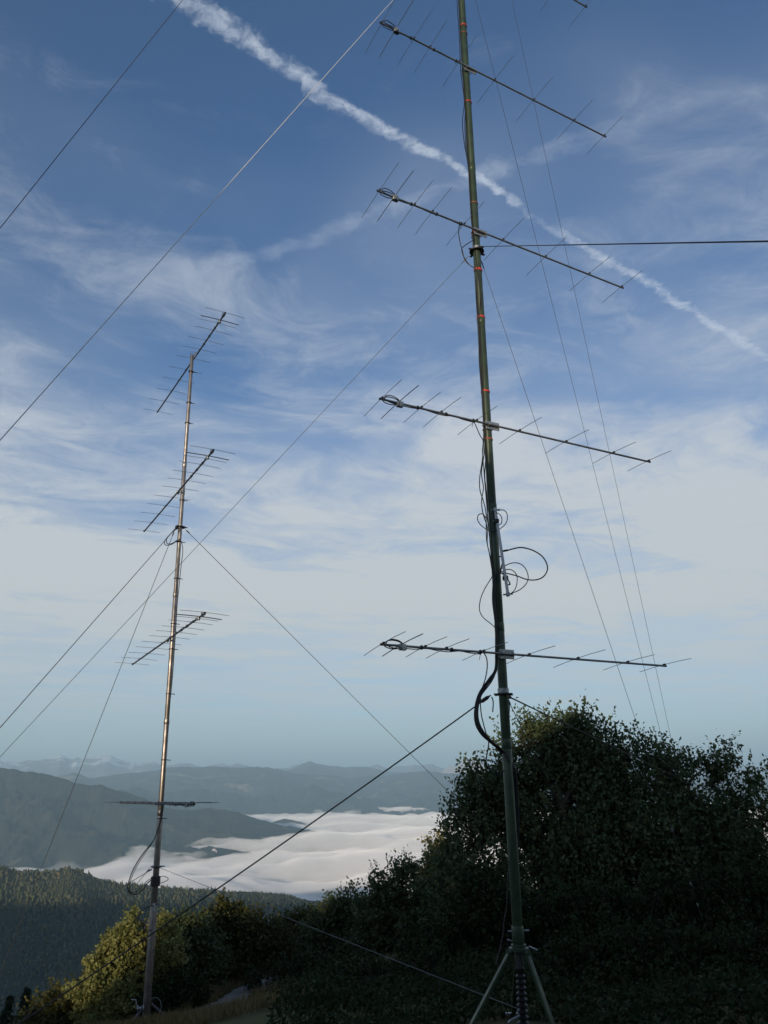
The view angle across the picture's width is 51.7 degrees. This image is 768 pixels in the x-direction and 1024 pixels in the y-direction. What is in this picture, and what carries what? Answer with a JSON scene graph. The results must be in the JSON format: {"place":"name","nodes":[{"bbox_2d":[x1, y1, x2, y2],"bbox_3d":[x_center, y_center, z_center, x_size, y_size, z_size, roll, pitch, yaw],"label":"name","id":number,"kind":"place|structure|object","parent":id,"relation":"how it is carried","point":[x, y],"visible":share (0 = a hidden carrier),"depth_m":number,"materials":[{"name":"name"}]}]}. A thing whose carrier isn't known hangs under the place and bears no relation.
{"place":"outdoors","nodes":[
{"label":"outdoors","id":0,"kind":"place"},
{"bbox_2d":[0,768,385,885],"bbox_3d":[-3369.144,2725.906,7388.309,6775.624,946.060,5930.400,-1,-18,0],"label":"wooded hill","id":1,"kind":"structure","parent":0,"point":[96,836],"depth_m":6607.32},
{"bbox_2d":[197,977,273,1009],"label":"path","id":2,"kind":"structure","parent":0,"point":[234,993],"depth_m":22.60,"materials":[{"name":"grey gravel"}]},
{"bbox_2d":[0,866,529,1012],"bbox_3d":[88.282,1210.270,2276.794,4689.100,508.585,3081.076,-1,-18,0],"label":"forested spur","id":3,"kind":"structure","parent":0,"point":[11,916],"depth_m":2028.41,"materials":[{"name":"green plant"}]},
{"bbox_2d":[0,865,367,1022],"bbox_3d":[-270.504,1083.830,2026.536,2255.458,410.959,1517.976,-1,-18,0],"label":"forest","id":4,"kind":"object","parent":3,"relation":"on","point":[36,949],"visible":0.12,"depth_m":2047.11,"materials":[{"name":"green plant"}]},
{"bbox_2d":[272,819,324,834],"bbox_3d":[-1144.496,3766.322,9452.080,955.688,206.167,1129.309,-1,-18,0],"label":"fog island","id":5,"kind":"structure","parent":0,"point":[288,822],"depth_m":9350.89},
{"bbox_2d":[287,761,408,777],"bbox_3d":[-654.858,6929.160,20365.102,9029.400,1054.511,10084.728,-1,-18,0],"label":"blue peak","id":6,"kind":"structure","parent":0,"point":[310,767],"depth_m":20217.43,"materials":[{"name":"blue"}]},
{"bbox_2d":[0,755,767,777],"bbox_3d":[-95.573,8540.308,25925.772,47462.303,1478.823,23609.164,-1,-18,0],"label":"snow mountains","id":7,"kind":"structure","parent":0,"point":[94,767],"depth_m":25645.06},
{"bbox_2d":[0,0,767,768],"label":"sky","id":8,"kind":"structure","parent":0,"point":[366,532],"materials":[{"name":"blue"}]},
{"bbox_2d":[58,766,767,803],"bbox_3d":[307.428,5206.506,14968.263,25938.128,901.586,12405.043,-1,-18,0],"label":"ridge","id":9,"kind":"structure","parent":0,"point":[256,782],"depth_m":15099.27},
{"bbox_2d":[116,784,767,828],"bbox_3d":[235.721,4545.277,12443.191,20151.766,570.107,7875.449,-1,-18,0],"label":"foothills","id":10,"kind":"structure","parent":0,"point":[308,805],"depth_m":12078.17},
{"bbox_2d":[158,827,767,1023],"bbox_3d":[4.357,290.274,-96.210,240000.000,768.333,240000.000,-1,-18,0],"label":"ground","id":11,"kind":"structure","parent":0,"point":[398,839],"depth_m":5073.63,"materials":[{"name":"soil"}]},
{"bbox_2d":[0,994,15,1023],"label":"spruce tree","id":12,"kind":"object","parent":11,"relation":"on","point":[6,1013],"visible":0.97,"depth_m":52.95,"materials":[{"name":"green plant"}]},
{"bbox_2d":[11,987,31,1023],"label":"spruce tree","id":13,"kind":"object","parent":11,"relation":"on","point":[27,992],"visible":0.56,"depth_m":50.24,"materials":[{"name":"green plant"}]},
{"bbox_2d":[10,972,83,1023],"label":"shrub","id":14,"kind":"object","parent":11,"relation":"on","point":[58,1010],"visible":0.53,"depth_m":20.02,"materials":[{"name":"green plant"}]},
{"bbox_2d":[61,901,189,1023],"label":"maple tree","id":15,"kind":"object","parent":11,"relation":"on","point":[100,994],"visible":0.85,"depth_m":20.34,"materials":[{"name":"green plant"}]},
{"bbox_2d":[131,355,196,1019],"bbox_3d":[-5.011,3.386,19.205,1.231,16.232,1.336,-1,-18,0],"label":"antenna mast","id":16,"kind":"object","parent":11,"relation":"on","point":[147,1003],"visible":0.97,"depth_m":18.38,"materials":[{"name":"metal"}]},
{"bbox_2d":[0,869,151,960],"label":"guy rope","id":17,"kind":"object","parent":16,"relation":"attached to","point":[73,916],"visible":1,"depth_m":15.12,"materials":[{"name":"black"}]},
{"bbox_2d":[23,868,149,1019],"bbox_3d":[-7.266,10.356,17.242,4.164,4.784,0.027,-3,-18,7],"label":"guy rope","id":18,"kind":"object","parent":16,"relation":"attached to","point":[86,944],"visible":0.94,"depth_m":17.41,"materials":[{"name":"black"}]},
{"bbox_2d":[0,532,173,972],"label":"guy rope","id":19,"kind":"object","parent":16,"relation":"attached to","point":[84,758],"visible":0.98,"depth_m":18.68,"materials":[{"name":"black"}]},
{"bbox_2d":[0,527,176,727],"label":"guy rope","id":20,"kind":"object","parent":16,"relation":"attached to","point":[83,632],"visible":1,"depth_m":16.28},
{"bbox_2d":[127,805,163,894],"bbox_3d":[-5.287,7.484,17.590,0.680,1.817,0.080,11,-22,-33],"label":"coaxial cable","id":21,"kind":"object","parent":16,"relation":"attached to","point":[141,856],"visible":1,"depth_m":17.46,"materials":[{"name":"black rubber"}]},
{"bbox_2d":[137,906,153,930],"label":"coaxial cable","id":22,"kind":"object","parent":16,"relation":"attached to","point":[138,917],"visible":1,"depth_m":17.20,"materials":[{"name":"black rubber"}]},
{"bbox_2d":[129,806,163,892],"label":"coaxial cable","id":23,"kind":"object","parent":16,"relation":"attached to","point":[137,865],"visible":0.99,"depth_m":17.36,"materials":[{"name":"black rubber"}]},
{"bbox_2d":[103,801,219,807],"bbox_3d":[-5.381,6.770,18.459,1.097,0.202,7.336,9,-21,-27],"label":"yagi antenna","id":24,"kind":"object","parent":16,"relation":"attached to","point":[186,804],"visible":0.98,"depth_m":16.70,"materials":[{"name":"metal"}]},
{"bbox_2d":[115,610,227,664],"bbox_3d":[-5.434,3.224,19.634,1.114,0.268,7.359,9,-21,-27],"label":"yagi antenna","id":25,"kind":"object","parent":16,"relation":"attached to","point":[187,625],"visible":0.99,"depth_m":18.30,"materials":[{"name":"metal"}]},
{"bbox_2d":[161,542,182,812],"bbox_3d":[-5.070,3.808,19.047,0.094,6.400,0.029,-1,-18,0],"label":"coaxial cable","id":26,"kind":"object","parent":16,"relation":"attached to","point":[172,675],"visible":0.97,"depth_m":18.99,"materials":[{"name":"black rubber"}]},
{"bbox_2d":[134,446,233,532],"bbox_3d":[-5.548,-0.388,20.800,1.104,0.155,7.159,9,-21,-28],"label":"yagi antenna","id":27,"kind":"object","parent":16,"relation":"attached to","point":[196,470],"visible":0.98,"depth_m":19.55,"materials":[{"name":"metal"}]},
{"bbox_2d":[143,307,242,413],"bbox_3d":[-5.590,-4.070,22.625,1.050,0.189,6.676,9,-21,-28],"label":"yagi antenna","id":28,"kind":"object","parent":16,"relation":"attached to","point":[213,330],"visible":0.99,"depth_m":21.59,"materials":[{"name":"metal"}]},
{"bbox_2d":[186,530,332,676],"bbox_3d":[1.912,8.208,23.167,17.231,13.134,0.033,12,-23,-35],"label":"guy rope","id":29,"kind":"object","parent":16,"relation":"attached to","point":[259,603],"visible":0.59,"depth_m":21.04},
{"bbox_2d":[158,867,518,1008],"bbox_3d":[-1.782,6.551,12.945,0.020,0.492,11.665,11,-22,-32],"label":"guy rope","id":30,"kind":"object","parent":16,"relation":"attached to","point":[357,945],"visible":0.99,"depth_m":10.72,"materials":[{"name":"black"}]},
{"bbox_2d":[120,962,214,1019],"bbox_3d":[-5.578,12.322,20.195,2.739,1.598,2.822,-1,-18,0],"label":"shrub","id":31,"kind":"object","parent":11,"relation":"on","point":[175,987],"visible":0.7,"depth_m":19.84,"materials":[{"name":"green plant"}]},
{"bbox_2d":[74,954,320,1023],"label":"grass","id":32,"kind":"structure","parent":11,"relation":"on","point":[255,1000],"depth_m":13.58,"materials":[{"name":"green plant"}]},
{"bbox_2d":[162,900,236,988],"bbox_3d":[-6.114,13.879,24.704,2.571,3.207,3.303,-8,-19,19],"label":"leafy tree","id":33,"kind":"object","parent":11,"relation":"on","point":[202,948],"visible":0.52,"depth_m":24.50,"materials":[{"name":"green plant"}]},
{"bbox_2d":[186,887,297,983],"bbox_3d":[-5.074,14.903,27.157,3.968,3.732,3.687,-13,-22,32],"label":"leafy tree","id":34,"kind":"object","parent":11,"relation":"on","point":[251,937],"visible":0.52,"depth_m":26.90,"materials":[{"name":"green plant"}]},
{"bbox_2d":[269,900,321,964],"bbox_3d":[-3.406,17.879,31.681,3.957,4.263,4.008,-1,-18,0],"label":"leafy tree","id":35,"kind":"object","parent":11,"relation":"on","point":[299,916],"visible":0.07,"depth_m":32.01,"materials":[{"name":"green plant"}]},
{"bbox_2d":[237,935,393,992],"bbox_3d":[-2.253,13.203,22.785,4.355,1.849,2.750,-14,-22,34],"label":"shrub","id":36,"kind":"object","parent":11,"relation":"on","point":[284,970],"visible":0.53,"depth_m":22.92,"materials":[{"name":"green plant"}]},
{"bbox_2d":[290,876,371,964],"bbox_3d":[-1.753,15.743,29.574,4.600,3.996,3.868,-1,-18,0],"label":"leafy tree","id":37,"kind":"object","parent":11,"relation":"on","point":[330,920],"visible":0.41,"depth_m":29.10,"materials":[{"name":"green plant"}]},
{"bbox_2d":[338,844,450,956],"bbox_3d":[0.551,13.523,27.139,4.016,4.005,3.407,-9,-20,23],"label":"leafy tree","id":38,"kind":"object","parent":11,"relation":"on","point":[384,911],"visible":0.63,"depth_m":26.71,"materials":[{"name":"green plant"}]},
{"bbox_2d":[408,826,465,914],"bbox_3d":[1.968,14.468,29.936,2.840,5.248,2.668,17,-25,-42],"label":"leafy tree","id":39,"kind":"object","parent":11,"relation":"on","point":[428,865],"visible":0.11,"depth_m":30.12,"materials":[{"name":"green plant"}]},
{"bbox_2d":[386,862,551,975],"bbox_3d":[2.018,9.591,18.142,3.929,2.922,3.265,-1,-18,0],"label":"shrub","id":40,"kind":"object","parent":11,"relation":"on","point":[479,904],"visible":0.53,"depth_m":17.79,"materials":[{"name":"green plant"}]},
{"bbox_2d":[459,0,554,1023],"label":"antenna mast","id":41,"kind":"object","parent":11,"relation":"on","point":[519,947],"visible":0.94,"depth_m":8.66,"materials":[{"name":"grey metal"}]},
{"bbox_2d":[0,0,182,227],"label":"guy rope","id":42,"kind":"object","parent":41,"relation":"attached to","point":[82,125],"visible":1,"depth_m":5.17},
{"bbox_2d":[0,0,392,440],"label":"guy rope","id":43,"kind":"object","parent":41,"relation":"attached to","point":[171,248],"visible":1,"depth_m":5.59,"materials":[{"name":"grey"}]},
{"bbox_2d":[0,257,467,756],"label":"guy rope","id":44,"kind":"object","parent":41,"relation":"attached to","point":[230,510],"visible":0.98,"depth_m":10.08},
{"bbox_2d":[18,695,490,1023],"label":"guy rope","id":45,"kind":"object","parent":41,"relation":"attached to","point":[484,699],"visible":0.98,"depth_m":8.24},
{"bbox_2d":[461,238,475,268],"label":"coaxial cable","id":46,"kind":"object","parent":41,"relation":"attached to","point":[462,253],"visible":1,"depth_m":10.43,"materials":[{"name":"black rubber"}]},
{"bbox_2d":[458,221,481,309],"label":"coaxial cable","id":47,"kind":"object","parent":41,"relation":"attached to","point":[468,263],"visible":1,"depth_m":10.35,"materials":[{"name":"black rubber"}]},
{"bbox_2d":[456,0,491,568],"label":"coaxial cable","id":48,"kind":"object","parent":41,"relation":"attached to","point":[475,294],"visible":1,"depth_m":10.10,"materials":[{"name":"black rubber"}]},
{"bbox_2d":[458,0,492,573],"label":"coaxial cable","id":49,"kind":"object","parent":41,"relation":"attached to","point":[478,323],"visible":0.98,"depth_m":9.99,"materials":[{"name":"black rubber"}]},
{"bbox_2d":[462,66,493,571],"bbox_3d":[1.207,-2.886,10.281,0.092,7.521,0.012,-3,-19,8],"label":"coaxial cable","id":50,"kind":"object","parent":41,"relation":"attached to","point":[480,328],"visible":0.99,"depth_m":10.03,"materials":[{"name":"black rubber"}]},
{"bbox_2d":[474,676,501,753],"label":"coaxial cable","id":51,"kind":"object","parent":41,"relation":"attached to","point":[474,719],"visible":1,"depth_m":8.48,"materials":[{"name":"black rubber"}]},
{"bbox_2d":[479,572,498,631],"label":"coaxial cable","id":52,"kind":"object","parent":41,"relation":"attached to","point":[480,601],"visible":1,"depth_m":9.00,"materials":[{"name":"black rubber"}]},
{"bbox_2d":[365,0,622,153],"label":"yagi antenna","id":53,"kind":"object","parent":41,"relation":"attached to","point":[395,30],"visible":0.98,"depth_m":11.40,"materials":[{"name":"metal"}]},
{"bbox_2d":[474,575,515,807],"bbox_3d":[1.185,2.106,8.584,0.450,2.959,0.092,7,-20,-23],"label":"coaxial cable","id":54,"kind":"object","parent":41,"relation":"attached to","point":[488,679],"visible":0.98,"depth_m":8.62,"materials":[{"name":"black rubber"}]},
{"bbox_2d":[475,574,516,823],"bbox_3d":[1.196,2.107,8.585,0.450,2.959,0.088,7,-20,-23],"label":"coaxial cable","id":55,"kind":"object","parent":41,"relation":"attached to","point":[477,722],"visible":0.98,"depth_m":8.46,"materials":[{"name":"black rubber"}]},
{"bbox_2d":[476,577,517,840],"bbox_3d":[1.207,2.106,8.583,0.450,2.958,0.089,7,-20,-23],"label":"coaxial cable","id":56,"kind":"object","parent":41,"relation":"attached to","point":[478,722],"visible":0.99,"depth_m":8.49,"materials":[{"name":"black rubber"}]},
{"bbox_2d":[477,576,518,850],"bbox_3d":[1.218,2.106,8.581,0.449,2.958,0.090,7,-20,-23],"label":"coaxial cable","id":57,"kind":"object","parent":41,"relation":"attached to","point":[479,721],"visible":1,"depth_m":8.49,"materials":[{"name":"black rubber"}]},
{"bbox_2d":[490,508,512,596],"bbox_3d":[1.346,0.450,9.082,0.202,1.071,0.097,-7,-19,19],"label":"power splitter","id":58,"kind":"object","parent":41,"relation":"attached to","point":[505,578],"visible":1,"depth_m":9.05,"materials":[{"name":"grey metal"}]},
{"bbox_2d":[477,509,507,531],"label":"coaxial cable","id":59,"kind":"object","parent":58,"relation":"attached to","point":[485,517],"visible":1,"depth_m":9.23,"materials":[{"name":"black rubber"}]},
{"bbox_2d":[501,569,517,593],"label":"coaxial cable","id":60,"kind":"object","parent":58,"relation":"attached to","point":[517,578],"visible":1,"depth_m":8.94,"materials":[{"name":"black rubber"}]},
{"bbox_2d":[505,562,528,592],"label":"coaxial cable","id":61,"kind":"object","parent":58,"relation":"attached to","point":[526,571],"visible":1,"depth_m":8.94,"materials":[{"name":"black rubber"}]},
{"bbox_2d":[495,547,547,580],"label":"coaxial cable","id":62,"kind":"object","parent":58,"relation":"attached to","point":[522,577],"visible":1,"depth_m":8.96,"materials":[{"name":"black rubber"}]},
{"bbox_2d":[362,162,642,302],"bbox_3d":[1.708,-3.662,10.801,4.128,0.187,1.048,9,-21,-28],"label":"yagi antenna","id":63,"kind":"object","parent":41,"relation":"attached to","point":[477,231],"visible":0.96,"depth_m":10.51,"materials":[{"name":"metal"}]},
{"bbox_2d":[495,848,511,964],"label":"coaxial cable","id":64,"kind":"object","parent":41,"relation":"attached to","point":[506,907],"visible":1,"depth_m":7.95,"materials":[{"name":"black rubber"}]},
{"bbox_2d":[364,379,669,470],"bbox_3d":[1.824,-0.984,9.866,4.232,0.150,1.048,9,-21,-26],"label":"yagi antenna","id":65,"kind":"object","parent":41,"relation":"attached to","point":[398,403],"visible":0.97,"depth_m":9.61,"materials":[{"name":"metal"}]},
{"bbox_2d":[474,422,488,527],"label":"coaxial cable","id":66,"kind":"object","parent":65,"relation":"attached to","point":[483,470],"visible":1,"depth_m":9.52,"materials":[{"name":"black rubber"}]},
{"bbox_2d":[364,631,690,671],"bbox_3d":[1.770,1.629,8.941,4.135,0.155,1.188,8,-20,-26],"label":"yagi antenna","id":67,"kind":"object","parent":41,"relation":"attached to","point":[502,653],"visible":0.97,"depth_m":8.72,"materials":[{"name":"metal"}]},
{"bbox_2d":[480,653,504,775],"bbox_3d":[1.172,2.159,8.533,0.237,1.305,0.142,5,-19,-17],"label":"coaxial cable","id":68,"kind":"object","parent":67,"relation":"hanging from","point":[483,722],"visible":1,"depth_m":8.53,"materials":[{"name":"black rubber"}]},
{"bbox_2d":[541,0,587,26],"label":"yagi antenna","id":69,"kind":"object","parent":41,"relation":"attached to","point":[580,3],"visible":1,"depth_m":13.39,"materials":[{"name":"metal"}]},
{"bbox_2d":[509,701,627,945],"bbox_3d":[2.733,4.702,10.789,0.023,3.815,6.071,-10,-20,25],"label":"guy rope","id":70,"kind":"object","parent":41,"relation":"attached to","point":[565,818],"visible":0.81,"depth_m":10.21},
{"bbox_2d":[508,695,675,776],"bbox_3d":[4.688,4.653,15.294,0.040,1.003,15.420,-9,-20,24],"label":"guy rope","id":71,"kind":"object","parent":41,"relation":"attached to","point":[510,697],"visible":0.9,"depth_m":11.53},
{"bbox_2d":[475,0,710,930],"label":"guy rope","id":72,"kind":"object","parent":41,"relation":"attached to","point":[592,463],"visible":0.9,"depth_m":13.19,"materials":[{"name":"grey"}]},
{"bbox_2d":[481,260,706,931],"bbox_3d":[3.649,2.461,12.309,0.022,10.087,8.304,-12,-22,31],"label":"guy rope","id":73,"kind":"object","parent":41,"relation":"attached to","point":[589,583],"visible":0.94,"depth_m":11.87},
{"bbox_2d":[512,2,711,926],"bbox_3d":[3.562,-3.307,14.221,0.014,22.239,8.304,-12,-22,31],"label":"guy rope","id":74,"kind":"object","parent":41,"relation":"attached to","point":[612,467],"visible":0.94,"depth_m":14.17,"materials":[{"name":"grey"}]},
{"bbox_2d":[478,240,767,246],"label":"guy rope","id":75,"kind":"object","parent":41,"relation":"attached to","point":[643,243],"visible":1,"depth_m":5.22,"materials":[{"name":"grey"}]},
{"bbox_2d":[265,934,767,1023],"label":"undergrowth","id":76,"kind":"object","parent":11,"relation":"on","point":[719,987],"visible":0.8,"depth_m":9.75,"materials":[{"name":"green plant"}]},
{"bbox_2d":[408,689,735,932],"bbox_3d":[5.162,8.861,21.841,9.112,7.830,4.563,-1,-18,0],"label":"oak tree","id":77,"kind":"object","parent":11,"relation":"on","point":[617,822],"visible":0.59,"depth_m":21.83,"materials":[{"name":"green plant"}]},
{"bbox_2d":[630,730,767,904],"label":"oak tree","id":78,"kind":"object","parent":11,"relation":"on","point":[727,820],"visible":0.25,"depth_m":22.11,"materials":[{"name":"green plant"}]},
{"bbox_2d":[441,758,491,775],"bbox_3d":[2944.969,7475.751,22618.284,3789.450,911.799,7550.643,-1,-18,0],"label":"mountain","id":79,"kind":"structure","parent":0,"point":[449,769],"depth_m":22329.56,"materials":[{"name":"blue"}]}
]}

